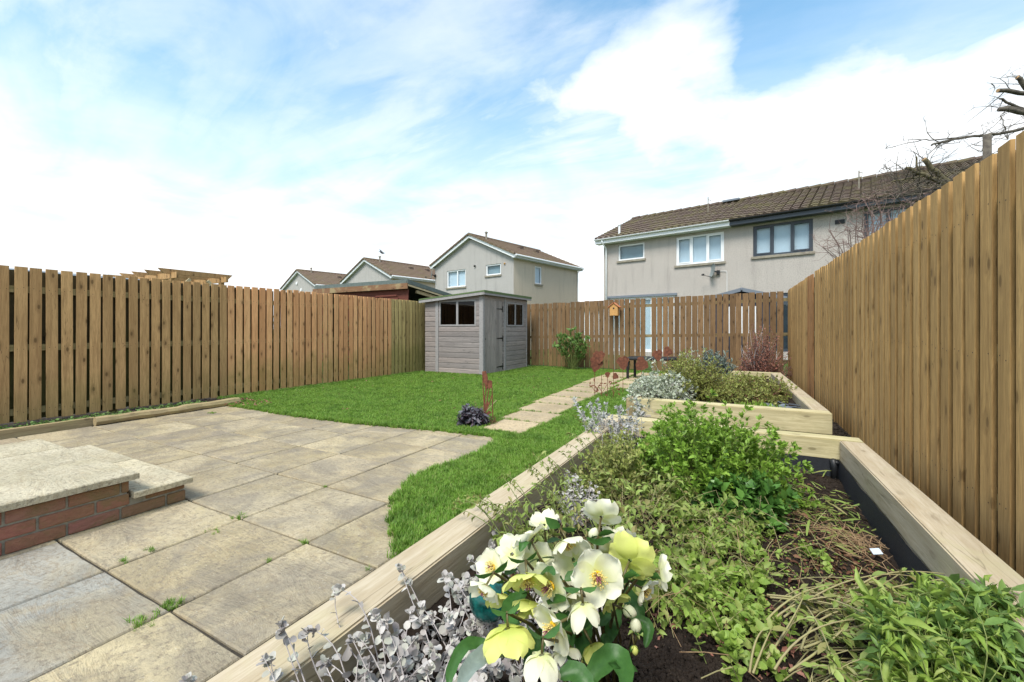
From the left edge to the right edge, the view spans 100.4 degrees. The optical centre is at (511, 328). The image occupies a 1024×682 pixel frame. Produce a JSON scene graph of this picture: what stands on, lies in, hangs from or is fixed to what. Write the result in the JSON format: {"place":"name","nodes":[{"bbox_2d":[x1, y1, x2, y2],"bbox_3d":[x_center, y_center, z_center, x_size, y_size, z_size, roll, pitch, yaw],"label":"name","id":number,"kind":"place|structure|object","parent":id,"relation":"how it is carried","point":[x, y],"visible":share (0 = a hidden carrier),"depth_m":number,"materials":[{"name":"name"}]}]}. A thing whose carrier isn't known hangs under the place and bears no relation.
{"place":"outdoors","nodes":[
{"label":"outdoors","id":0,"kind":"place"},
{"bbox_2d":[4,396,375,657],"bbox_3d":[-3.732,1.134,2.564,7.000,0.001,7.000,0,0,28],"label":"patio base","id":1,"kind":"object","parent":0,"point":[201,631],"depth_m":1.82,"materials":[{"name":"grey concrete"}]},
{"bbox_2d":[0,417,93,439],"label":"edging board","id":2,"kind":"object","parent":1,"relation":"on","point":[8,433],"visible":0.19,"depth_m":4.63,"materials":[{"name":"brown wood"}]},
{"bbox_2d":[0,543,168,681],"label":"patio grey slabs","id":3,"kind":"structure","parent":1,"relation":"on","point":[60,605],"depth_m":1.70,"materials":[{"name":"grey stone"}]},
{"bbox_2d":[0,406,492,681],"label":"patio","id":4,"kind":"structure","parent":0,"point":[269,474],"depth_m":2.40,"materials":[{"name":"beige stone"}]},
{"bbox_2d":[0,439,192,555],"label":"garden steps","id":5,"kind":"structure","parent":4,"relation":"on","point":[49,491],"depth_m":2.47,"materials":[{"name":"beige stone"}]},
{"bbox_2d":[273,316,348,371],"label":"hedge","id":6,"kind":"object","parent":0,"point":[322,341],"visible":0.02,"depth_m":10.82,"materials":[{"name":"green plant"}]},
{"bbox_2d":[280,267,345,293],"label":"gable house","id":7,"kind":"structure","parent":0,"point":[303,280],"depth_m":38.09,"materials":[{"name":"white concrete"}]},
{"bbox_2d":[339,256,434,287],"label":"gable house","id":8,"kind":"structure","parent":0,"point":[364,269],"depth_m":31.66,"materials":[{"name":"brown tile"}]},
{"bbox_2d":[118,365,664,630],"bbox_3d":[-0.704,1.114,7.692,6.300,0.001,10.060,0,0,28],"label":"lawn ground","id":9,"kind":"structure","parent":0,"point":[414,518],"depth_m":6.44,"materials":[{"name":"green plant"}]},
{"bbox_2d":[93,397,240,425],"bbox_3d":[-4.444,1.075,5.644,0.119,0.119,1.622,0,0,27],"label":"rough log","id":10,"kind":"object","parent":9,"relation":"on","point":[123,417],"visible":0.94,"depth_m":5.45,"materials":[{"name":"brown wood"}]},
{"bbox_2d":[224,397,271,406],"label":"corner leaves","id":11,"kind":"object","parent":9,"relation":"on","point":[246,401],"visible":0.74,"depth_m":6.29,"materials":[{"name":"green plant"}]},
{"bbox_2d":[454,398,497,426],"bbox_3d":[-0.379,1.010,5.001,0.463,0.375,0.595,0,0,28],"label":"dark spurge","id":12,"kind":"object","parent":9,"relation":"on","point":[472,415],"visible":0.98,"depth_m":4.84,"materials":[{"name":"purple plant"}]},
{"bbox_2d":[482,371,492,417],"bbox_3d":[-0.280,0.802,4.933,0.129,0.630,0.018,0,0,0],"label":"garden ornament","id":13,"kind":"object","parent":9,"relation":"on","point":[487,383],"visible":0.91,"depth_m":4.93,"materials":[{"name":"metal"}]},
{"bbox_2d":[552,327,590,368],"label":"laurel shrub","id":14,"kind":"object","parent":9,"relation":"on","point":[578,353],"visible":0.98,"depth_m":11.50,"materials":[{"name":"green plant"}]},
{"bbox_2d":[595,374,607,396],"bbox_3d":[1.441,0.930,6.904,0.225,0.380,0.010,0,0,28],"label":"garden stake","id":15,"kind":"object","parent":9,"relation":"on","point":[601,387],"visible":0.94,"depth_m":6.90,"materials":[{"name":"metal"}]},
{"bbox_2d":[605,372,609,395],"bbox_3d":[1.554,0.910,6.950,0.092,0.420,0.010,0,0,-3],"label":"garden stake","id":16,"kind":"object","parent":9,"relation":"on","point":[607,374],"visible":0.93,"depth_m":6.95,"materials":[{"name":"metal"}]},
{"bbox_2d":[609,364,619,397],"bbox_3d":[1.651,0.845,6.856,0.194,0.550,0.048,0,0,28],"label":"garden stake","id":17,"kind":"object","parent":9,"relation":"on","point":[615,375],"visible":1,"depth_m":6.85,"materials":[{"name":"metal"}]},
{"bbox_2d":[608,302,621,370],"bbox_3d":[2.725,0.210,11.335,0.319,1.820,0.230,0,0,28],"label":"bird box","id":18,"kind":"object","parent":9,"relation":"on","point":[614,308],"visible":1,"depth_m":11.28,"materials":[{"name":"wood"}]},
{"bbox_2d":[616,356,628,369],"bbox_3d":[1.893,0.790,7.300,0.219,0.660,0.010,0,0,-1],"label":"garden stake","id":19,"kind":"object","parent":9,"relation":"on","point":[622,362],"visible":0.93,"depth_m":7.30,"materials":[{"name":"metal"}]},
{"bbox_2d":[636,356,647,373],"bbox_3d":[2.316,0.806,7.600,0.226,0.627,0.010,0,0,-1],"label":"garden stake","id":20,"kind":"object","parent":9,"relation":"on","point":[641,364],"visible":0.84,"depth_m":7.60,"materials":[{"name":"metal"}]},
{"bbox_2d":[0,397,846,436],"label":"gravel strip","id":21,"kind":"object","parent":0,"point":[68,417],"visible":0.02,"depth_m":5.50,"materials":[{"name":"gravel"}]},
{"bbox_2d":[0,399,206,429],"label":"fence foot weeds","id":22,"kind":"object","parent":21,"relation":"on","point":[103,414],"visible":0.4,"depth_m":5.29,"materials":[{"name":"green plant"}]},
{"bbox_2d":[1,377,850,436],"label":"gravel stones","id":23,"kind":"object","parent":21,"relation":"on","point":[844,434],"visible":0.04,"depth_m":4.84,"materials":[{"name":"gravel"}]},
{"bbox_2d":[626,370,831,434],"bbox_3d":[3.250,0.980,6.504,1.975,0.320,4.365,0,0,28],"label":"raised bed","id":24,"kind":"object","parent":21,"relation":"on","point":[812,415],"visible":0.36,"depth_m":4.47,"materials":[{"name":"beige wood"}]},
{"bbox_2d":[694,376,800,408],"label":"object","id":25,"kind":"object","parent":24,"relation":"in","point":[791,401],"visible":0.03,"depth_m":5.37,"materials":[{"name":"brown soil"}]},
{"bbox_2d":[622,347,703,416],"bbox_3d":[1.982,0.656,5.662,0.936,0.770,2.307,0,0,28],"label":"silver plant","id":26,"kind":"object","parent":25,"relation":"on","point":[653,385],"visible":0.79,"depth_m":5.24,"materials":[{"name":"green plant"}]},
{"bbox_2d":[656,348,739,402],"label":"olive shrub","id":27,"kind":"object","parent":25,"relation":"on","point":[701,381],"visible":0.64,"depth_m":5.58,"materials":[{"name":"green plant"}]},
{"bbox_2d":[696,346,737,381],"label":"lavender","id":28,"kind":"object","parent":25,"relation":"on","point":[721,361],"visible":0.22,"depth_m":7.48,"materials":[{"name":"grey plant"}]},
{"bbox_2d":[716,370,797,405],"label":"russet groundcover","id":29,"kind":"object","parent":25,"relation":"on","point":[757,388],"visible":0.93,"depth_m":5.43,"materials":[{"name":"green plant"}]},
{"bbox_2d":[734,399,785,407],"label":"grass tuft","id":30,"kind":"object","parent":25,"relation":"on","point":[762,404],"visible":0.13,"depth_m":4.71,"materials":[{"name":"green plant"}]},
{"bbox_2d":[734,319,792,377],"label":"russet bush","id":31,"kind":"object","parent":25,"relation":"on","point":[763,364],"visible":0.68,"depth_m":9.01,"materials":[{"name":"red plant"}]},
{"bbox_2d":[764,401,800,407],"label":"slate chips","id":32,"kind":"object","parent":25,"relation":"on","point":[783,405],"visible":0.43,"depth_m":4.94,"materials":[{"name":"grey stone"}]},
{"bbox_2d":[221,329,787,396],"bbox_3d":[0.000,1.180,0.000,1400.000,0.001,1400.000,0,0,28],"label":"ground","id":33,"kind":"structure","parent":0,"point":[649,367],"depth_m":13.33,"materials":[{"name":"green plant"}]},
{"bbox_2d":[9,268,139,279],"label":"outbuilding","id":34,"kind":"structure","parent":33,"relation":"on","point":[73,274],"depth_m":8.60,"materials":[{"name":"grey wood"}]},
{"bbox_2d":[108,268,232,286],"bbox_3d":[-8.682,-0.100,10.640,3.650,2.440,1.530,0,0,28],"label":"pergola","id":35,"kind":"object","parent":33,"relation":"on","point":[171,275],"visible":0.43,"depth_m":9.97,"materials":[{"name":"brown wood"}]},
{"bbox_2d":[0,265,424,423],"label":"board fence","id":36,"kind":"object","parent":33,"relation":"on","point":[79,343],"visible":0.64,"depth_m":6.20,"materials":[{"name":"brown wood"}]},
{"bbox_2d":[313,279,450,361],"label":"timber garage","id":37,"kind":"structure","parent":33,"relation":"on","point":[403,289],"depth_m":13.30,"materials":[{"name":"brown wood"}]},
{"bbox_2d":[376,295,398,300],"bbox_3d":[-3.926,-0.550,13.011,1.200,0.940,0.040,0,0,28],"label":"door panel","id":38,"kind":"structure","parent":37,"relation":"in","point":[378,295],"depth_m":12.89,"materials":[{"name":"brown wood"}]},
{"bbox_2d":[419,290,531,374],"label":"garden shed","id":39,"kind":"structure","parent":33,"relation":"on","point":[476,332],"depth_m":10.62,"materials":[{"name":"grey wood"}]},
{"bbox_2d":[439,299,475,325],"bbox_3d":[-1.341,-0.382,10.467,1.090,0.636,0.028,0,0,28],"label":"window","id":40,"kind":"structure","parent":39,"relation":"in","point":[451,312],"depth_m":10.45,"materials":[{"name":"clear glass"}]},
{"bbox_2d":[485,300,502,372],"bbox_3d":[-0.449,0.190,10.567,0.026,1.780,0.900,0,0,28],"label":"door","id":41,"kind":"structure","parent":39,"relation":"in","point":[493,309],"depth_m":10.55,"materials":[{"name":"grey wood"}]},
{"bbox_2d":[506,302,522,325],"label":"window","id":42,"kind":"structure","parent":39,"relation":"in","point":[514,310],"depth_m":11.55,"materials":[{"name":"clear glass"}]},
{"bbox_2d":[584,301,589,340],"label":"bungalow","id":43,"kind":"object","parent":33,"relation":"on","point":[589,320],"visible":0.04,"depth_m":40.15,"materials":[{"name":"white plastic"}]},
{"bbox_2d":[206,414,1023,681],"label":"raised bed","id":44,"kind":"object","parent":33,"relation":"on","point":[916,528],"visible":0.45,"depth_m":1.68,"materials":[{"name":"beige wood"}]},
{"bbox_2d":[469,580,508,623],"bbox_3d":[-0.064,0.773,1.220,0.117,0.116,0.117,0,0,28],"label":"glass ball","id":45,"kind":"object","parent":44,"relation":"on","point":[481,612],"visible":0.41,"depth_m":1.17,"materials":[{"name":"teal glass"}]},
{"bbox_2d":[343,434,911,681],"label":"soil","id":46,"kind":"structure","parent":44,"relation":"in","point":[442,601],"depth_m":1.89,"materials":[{"name":"brown soil"}]},
{"bbox_2d":[179,529,635,681],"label":"silver plant","id":47,"kind":"object","parent":46,"relation":"on","point":[399,665],"visible":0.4,"depth_m":1.15,"materials":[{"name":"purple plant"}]},
{"bbox_2d":[451,415,616,561],"bbox_3d":[0.282,0.767,2.221,0.579,0.409,1.356,0,0,28],"label":"trailing plant","id":48,"kind":"object","parent":46,"relation":"on","point":[513,513],"visible":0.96,"depth_m":1.84,"materials":[{"name":"green plant"}]},
{"bbox_2d":[503,566,573,599],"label":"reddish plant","id":49,"kind":"object","parent":46,"relation":"on","point":[512,575],"visible":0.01,"depth_m":1.54,"materials":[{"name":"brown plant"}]},
{"bbox_2d":[446,499,672,681],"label":"hellebore","id":50,"kind":"object","parent":46,"relation":"on","point":[601,573],"visible":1,"depth_m":0.84,"materials":[{"name":"beige plant"}]},
{"bbox_2d":[552,470,602,529],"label":"silver plant","id":51,"kind":"object","parent":46,"relation":"on","point":[578,500],"visible":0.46,"depth_m":2.11,"materials":[{"name":"purple plant"}]},
{"bbox_2d":[571,396,645,448],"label":"silver plant","id":52,"kind":"object","parent":46,"relation":"on","point":[615,425],"visible":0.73,"depth_m":3.47,"materials":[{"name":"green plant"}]},
{"bbox_2d":[574,425,658,504],"bbox_3d":[0.687,0.823,2.748,0.508,0.384,1.179,0,0,28],"label":"fine shrub","id":53,"kind":"object","parent":46,"relation":"on","point":[626,463],"visible":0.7,"depth_m":2.60,"materials":[{"name":"green plant"}]},
{"bbox_2d":[490,452,773,638],"bbox_3d":[0.617,0.888,1.992,1.033,0.384,1.500,0,0,28],"label":"sprawling herb","id":54,"kind":"object","parent":46,"relation":"on","point":[678,506],"visible":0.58,"depth_m":1.99,"materials":[{"name":"green plant"}]},
{"bbox_2d":[388,477,896,681],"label":"dead leaves","id":55,"kind":"object","parent":46,"relation":"on","point":[784,607],"visible":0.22,"depth_m":1.82,"materials":[{"name":"brown plant"}]},
{"bbox_2d":[580,601,774,681],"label":"soil clods mound","id":56,"kind":"object","parent":46,"relation":"on","point":[669,662],"visible":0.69,"depth_m":1.24,"materials":[{"name":"brown soil"}]},
{"bbox_2d":[518,471,897,681],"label":"dry stems","id":57,"kind":"object","parent":46,"relation":"on","point":[855,539],"visible":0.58,"depth_m":2.09,"materials":[{"name":"plant"}]},
{"bbox_2d":[532,454,895,681],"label":"pale stems","id":58,"kind":"object","parent":46,"relation":"on","point":[622,487],"visible":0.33,"depth_m":1.83,"materials":[{"name":"green plant"}]},
{"bbox_2d":[642,501,798,661],"bbox_3d":[0.813,0.960,1.755,0.617,0.248,1.093,0,0,28],"label":"sprawling herb","id":59,"kind":"object","parent":46,"relation":"on","point":[690,612],"visible":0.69,"depth_m":1.65,"materials":[{"name":"green plant"}]},
{"bbox_2d":[653,501,797,681],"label":"mint plant","id":60,"kind":"object","parent":46,"relation":"on","point":[734,638],"visible":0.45,"depth_m":1.40,"materials":[{"name":"green plant"}]},
{"bbox_2d":[632,387,819,536],"bbox_3d":[1.273,0.737,2.736,1.168,0.713,1.213,0,0,28],"label":"green shrub","id":61,"kind":"object","parent":46,"relation":"on","point":[748,475],"visible":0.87,"depth_m":2.54,"materials":[{"name":"green plant"}]},
{"bbox_2d":[645,550,826,680],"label":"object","id":62,"kind":"object","parent":46,"relation":"on","point":[784,649],"visible":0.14,"depth_m":1.41,"materials":[{"name":"brown plant"}]},
{"bbox_2d":[774,475,801,502],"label":"clump","id":63,"kind":"object","parent":46,"relation":"on","point":[788,484],"visible":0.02,"depth_m":2.60,"materials":[{"name":"green plant"}]},
{"bbox_2d":[795,499,810,511],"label":"seedling","id":64,"kind":"object","parent":46,"relation":"on","point":[806,505],"visible":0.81,"depth_m":2.50,"materials":[{"name":"green plant"}]},
{"bbox_2d":[797,539,816,558],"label":"seedling","id":65,"kind":"object","parent":46,"relation":"on","point":[810,549],"visible":0.79,"depth_m":1.99,"materials":[{"name":"green plant"}]},
{"bbox_2d":[724,479,893,680],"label":"tiny weeds","id":66,"kind":"object","parent":46,"relation":"on","point":[798,532],"visible":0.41,"depth_m":1.95,"materials":[{"name":"green plant"}]},
{"bbox_2d":[811,548,833,573],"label":"seedling","id":67,"kind":"object","parent":46,"relation":"on","point":[822,555],"visible":0.98,"depth_m":1.91,"materials":[{"name":"green plant"}]},
{"bbox_2d":[751,511,895,669],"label":"dead leaves","id":68,"kind":"object","parent":46,"relation":"on","point":[833,566],"visible":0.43,"depth_m":1.96,"materials":[{"name":"brown plant"}]},
{"bbox_2d":[778,470,886,577],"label":"grassy weeds","id":69,"kind":"object","parent":46,"relation":"on","point":[822,505],"visible":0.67,"depth_m":2.47,"materials":[{"name":"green plant"}]},
{"bbox_2d":[748,567,1001,681],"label":"wilted plant","id":70,"kind":"object","parent":46,"relation":"on","point":[836,670],"visible":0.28,"depth_m":1.36,"materials":[{"name":"green plant"}]},
{"bbox_2d":[869,548,882,554],"bbox_3d":[1.712,1.046,2.005,0.042,0.022,0.029,0,0,11],"label":"plant label","id":71,"kind":"object","parent":46,"relation":"on","point":[876,551],"visible":1,"depth_m":2.00,"materials":[{"name":"white plastic"}]},
{"bbox_2d":[841,566,1023,681],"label":"green shrub","id":72,"kind":"object","parent":46,"relation":"on","point":[936,627],"visible":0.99,"depth_m":1.16,"materials":[{"name":"green plant"}]},
{"bbox_2d":[527,291,787,371],"bbox_3d":[2.967,0.159,11.488,7.609,2.023,0.149,0,0,28],"label":"board fence","id":73,"kind":"object","parent":33,"relation":"on","point":[601,335],"visible":0.62,"depth_m":10.98,"materials":[{"name":"brown wood"}]},
{"bbox_2d":[703,287,786,369],"bbox_3d":[6.266,0.030,11.646,1.983,2.180,1.650,0,0,28],"label":"playhouse","id":74,"kind":"object","parent":33,"relation":"on","point":[741,290],"visible":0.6,"depth_m":11.08,"materials":[{"name":"grey paint"}]},
{"bbox_2d":[729,306,755,332],"bbox_3d":[5.962,-0.230,11.090,0.750,0.700,0.013,0,0,28],"label":"window","id":75,"kind":"structure","parent":74,"relation":"in","point":[741,306],"depth_m":11.07,"materials":[{"name":"white plastic"}]},
{"bbox_2d":[800,176,953,261],"bbox_3d":[5.308,-0.595,6.275,2.074,3.454,1.478,0,0,-18],"label":"twiggy bush","id":76,"kind":"object","parent":33,"relation":"on","point":[872,227],"visible":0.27,"depth_m":6.17,"materials":[{"name":"brown plant"}]},
{"bbox_2d":[788,131,1023,577],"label":"board fence","id":77,"kind":"object","parent":33,"relation":"on","point":[906,341],"visible":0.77,"depth_m":2.43,"materials":[{"name":"brown wood"}]},
{"bbox_2d":[859,139,996,219],"bbox_3d":[3.727,-0.212,3.421,1.571,2.702,0.694,0,0,19],"label":"pruned shrub","id":78,"kind":"object","parent":33,"relation":"on","point":[940,178],"visible":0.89,"depth_m":3.53,"materials":[{"name":"brown plant"}]},
{"bbox_2d":[885,65,1023,154],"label":"pruned tree","id":79,"kind":"object","parent":33,"relation":"on","point":[1010,107],"visible":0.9,"depth_m":3.54,"materials":[{"name":"brown plant"}]},
{"bbox_2d":[982,133,991,159],"bbox_3d":[3.731,-0.202,3.350,0.059,2.644,0.059,0,0,28],"label":"sawn trunk","id":80,"kind":"object","parent":33,"relation":"on","point":[986,145],"visible":0.21,"depth_m":3.34,"materials":[{"name":"grey plant"}]},
{"bbox_2d":[429,231,583,348],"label":"gable house","id":81,"kind":"structure","parent":0,"point":[469,262],"depth_m":24.69,"materials":[{"name":"beige paint"}]},
{"bbox_2d":[446,269,465,289],"bbox_3d":[-3.299,-2.945,25.493,1.740,1.110,0.230,0,0,40],"label":"window","id":82,"kind":"structure","parent":81,"relation":"in","point":[456,279],"depth_m":25.51,"materials":[{"name":"white plastic"}]},
{"bbox_2d":[484,263,501,277],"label":"window","id":83,"kind":"structure","parent":81,"relation":"in","point":[493,270],"depth_m":23.64,"materials":[{"name":"white plastic"}]},
{"bbox_2d":[534,266,542,285],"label":"window","id":84,"kind":"structure","parent":81,"relation":"in","point":[537,283],"depth_m":24.43,"materials":[{"name":"white plastic"}]},
{"bbox_2d":[0,0,1023,328],"label":"sky","id":85,"kind":"structure","parent":0,"point":[256,142],"materials":[{"name":"blue"}]},
{"bbox_2d":[482,372,661,432],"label":"path","id":86,"kind":"structure","parent":0,"point":[544,407],"depth_m":6.19,"materials":[{"name":"beige stone"}]},
{"bbox_2d":[589,348,604,395],"bbox_3d":[1.388,0.720,6.938,0.263,0.800,0.111,0,0,2],"label":"garden stake","id":87,"kind":"object","parent":86,"relation":"on","point":[596,359],"visible":0.98,"depth_m":6.95,"materials":[{"name":"metal"}]},
{"bbox_2d":[626,356,676,378],"bbox_3d":[3.105,0.863,9.480,1.102,0.475,0.458,0,0,14],"label":"garden bench","id":88,"kind":"object","parent":86,"relation":"on","point":[634,358],"visible":0.59,"depth_m":9.38,"materials":[{"name":"black metal"}]},
{"bbox_2d":[652,349,661,378],"bbox_3d":[2.723,0.754,8.000,0.201,0.732,0.010,0,0,-2],"label":"garden stake","id":89,"kind":"object","parent":86,"relation":"on","point":[657,355],"visible":0.9,"depth_m":8.00,"materials":[{"name":"metal"}]},
{"bbox_2d":[664,346,672,371],"bbox_3d":[2.929,0.725,8.000,0.172,0.789,0.010,0,0,-2],"label":"garden stake","id":90,"kind":"object","parent":86,"relation":"on","point":[667,351],"visible":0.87,"depth_m":8.00,"materials":[{"name":"metal"}]},
{"bbox_2d":[594,153,997,359],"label":"semi detached house","id":91,"kind":"structure","parent":0,"point":[759,242],"depth_m":16.37,"materials":[{"name":"beige paint"}]},
{"bbox_2d":[616,242,645,262],"bbox_3d":[5.296,-3.355,18.891,1.340,0.790,0.230,0,0,40],"label":"window","id":92,"kind":"structure","parent":91,"relation":"in","point":[629,252],"depth_m":18.95,"materials":[{"name":"white plastic"}]},
{"bbox_2d":[610,295,674,351],"bbox_3d":[5.664,-0.190,18.646,2.940,2.380,0.135,0,0,40],"label":"conservatory","id":93,"kind":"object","parent":91,"relation":"in","point":[648,327],"depth_m":18.51,"materials":[{"name":"white plastic"}]},
{"bbox_2d":[674,231,725,267],"bbox_3d":[7.500,-3.135,17.055,1.940,1.250,0.230,0,0,40],"label":"window","id":94,"kind":"structure","parent":91,"relation":"in","point":[702,249],"depth_m":17.11,"materials":[{"name":"white plastic"}]},
{"bbox_2d":[701,263,719,276],"bbox_3d":[7.698,-2.260,16.533,0.507,0.537,0.528,0,0,-39],"label":"satellite dish","id":95,"kind":"object","parent":91,"relation":"attached to","point":[713,270],"visible":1,"depth_m":16.52,"materials":[{"name":"black metal"}]},
{"bbox_2d":[776,293,787,351],"bbox_3d":[10.157,-0.230,14.903,2.400,2.100,0.135,0,0,40],"label":"window","id":96,"kind":"structure","parent":91,"relation":"in","point":[785,303],"depth_m":15.28,"materials":[{"name":"clear glass"}]},
{"bbox_2d":[751,219,814,258],"bbox_3d":[9.659,-3.180,15.256,1.940,1.220,0.230,0,0,40],"label":"window","id":97,"kind":"structure","parent":91,"relation":"in","point":[783,239],"depth_m":15.30,"materials":[{"name":"grey glass"}]},
{"bbox_2d":[864,205,912,235],"bbox_3d":[12.119,-3.225,13.257,1.820,1.130,0.153,0,0,40],"label":"window","id":98,"kind":"structure","parent":91,"relation":"in","point":[876,213],"depth_m":13.58,"materials":[{"name":"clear glass"}]}
]}

